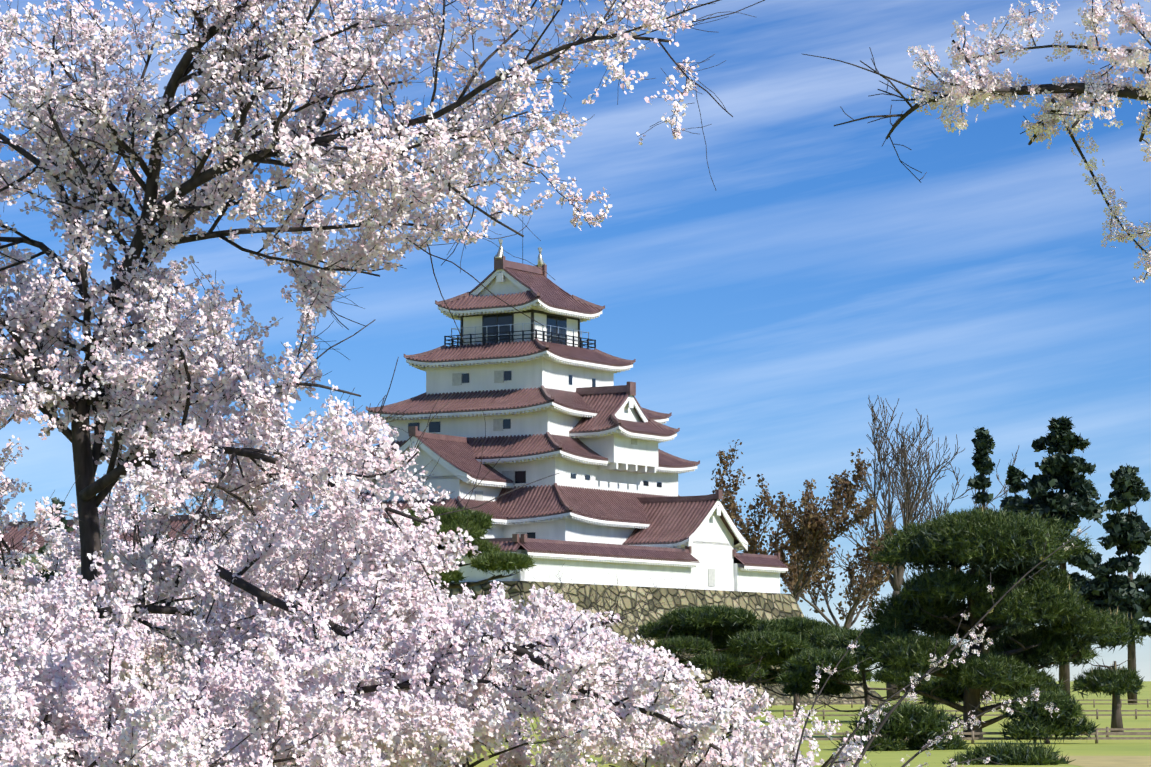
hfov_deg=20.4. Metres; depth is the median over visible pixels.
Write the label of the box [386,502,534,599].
pine
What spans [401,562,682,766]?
cherry
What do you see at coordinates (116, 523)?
cherry
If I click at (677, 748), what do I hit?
cherry
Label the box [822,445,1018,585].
bare tree
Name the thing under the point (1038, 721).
bush
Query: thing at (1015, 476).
cedar
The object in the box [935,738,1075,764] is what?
bush
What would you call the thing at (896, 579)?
bare tree
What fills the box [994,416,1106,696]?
cedar
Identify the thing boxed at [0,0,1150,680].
sky
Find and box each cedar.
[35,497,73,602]
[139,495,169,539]
[965,427,1011,699]
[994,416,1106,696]
[995,465,1056,698]
[1073,463,1150,704]
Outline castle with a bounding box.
[0,239,888,708]
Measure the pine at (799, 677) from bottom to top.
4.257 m
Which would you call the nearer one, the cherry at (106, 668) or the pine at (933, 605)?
the cherry at (106, 668)
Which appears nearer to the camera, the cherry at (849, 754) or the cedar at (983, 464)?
the cherry at (849, 754)
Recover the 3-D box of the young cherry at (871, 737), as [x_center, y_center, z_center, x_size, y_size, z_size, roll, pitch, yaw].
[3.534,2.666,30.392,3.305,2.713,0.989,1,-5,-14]
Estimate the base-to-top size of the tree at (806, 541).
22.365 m
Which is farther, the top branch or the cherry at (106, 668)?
the cherry at (106, 668)
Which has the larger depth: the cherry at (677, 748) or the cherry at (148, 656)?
the cherry at (148, 656)
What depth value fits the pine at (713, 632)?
168.56 m
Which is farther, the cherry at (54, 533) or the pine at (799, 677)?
the pine at (799, 677)
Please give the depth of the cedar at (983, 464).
301.90 m
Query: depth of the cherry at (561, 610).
94.62 m
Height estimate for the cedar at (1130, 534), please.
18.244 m
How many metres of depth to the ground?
94.22 m
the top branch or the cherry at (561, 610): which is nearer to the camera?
the top branch
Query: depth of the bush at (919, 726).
83.34 m
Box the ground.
[208,681,1150,766]
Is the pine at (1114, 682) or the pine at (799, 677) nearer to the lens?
the pine at (1114, 682)
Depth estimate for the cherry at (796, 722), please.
54.69 m
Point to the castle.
(606, 505)
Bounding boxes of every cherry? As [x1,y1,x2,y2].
[0,0,764,766]
[0,434,463,766]
[0,551,284,766]
[0,555,436,766]
[0,559,447,761]
[29,483,306,723]
[249,528,447,649]
[263,583,659,766]
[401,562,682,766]
[403,575,735,741]
[569,657,820,766]
[637,665,824,766]
[666,733,867,766]
[733,696,890,766]
[789,526,1090,766]
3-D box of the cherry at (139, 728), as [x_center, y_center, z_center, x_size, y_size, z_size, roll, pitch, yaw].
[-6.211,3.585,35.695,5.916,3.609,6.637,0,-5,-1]
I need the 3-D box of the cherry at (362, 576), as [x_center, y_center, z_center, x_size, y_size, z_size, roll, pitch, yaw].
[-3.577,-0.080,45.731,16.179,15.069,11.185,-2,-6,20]
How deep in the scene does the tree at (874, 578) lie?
290.90 m
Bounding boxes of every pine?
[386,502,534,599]
[633,603,813,704]
[728,614,874,709]
[777,627,947,711]
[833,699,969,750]
[858,505,1120,736]
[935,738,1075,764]
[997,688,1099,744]
[1069,607,1146,731]
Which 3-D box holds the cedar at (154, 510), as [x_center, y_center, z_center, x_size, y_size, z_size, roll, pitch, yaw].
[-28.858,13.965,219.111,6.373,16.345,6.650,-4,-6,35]
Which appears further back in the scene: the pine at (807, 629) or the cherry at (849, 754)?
the pine at (807, 629)
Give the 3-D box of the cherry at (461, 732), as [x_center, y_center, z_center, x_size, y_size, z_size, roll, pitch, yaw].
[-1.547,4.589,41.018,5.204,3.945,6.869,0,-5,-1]
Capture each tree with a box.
[711,439,876,601]
[772,518,898,628]
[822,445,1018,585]
[852,395,964,698]
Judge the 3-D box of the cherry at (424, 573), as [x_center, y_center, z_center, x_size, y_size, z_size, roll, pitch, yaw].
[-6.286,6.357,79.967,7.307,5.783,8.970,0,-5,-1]
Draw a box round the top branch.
[803,0,1150,282]
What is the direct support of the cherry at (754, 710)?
on the ground

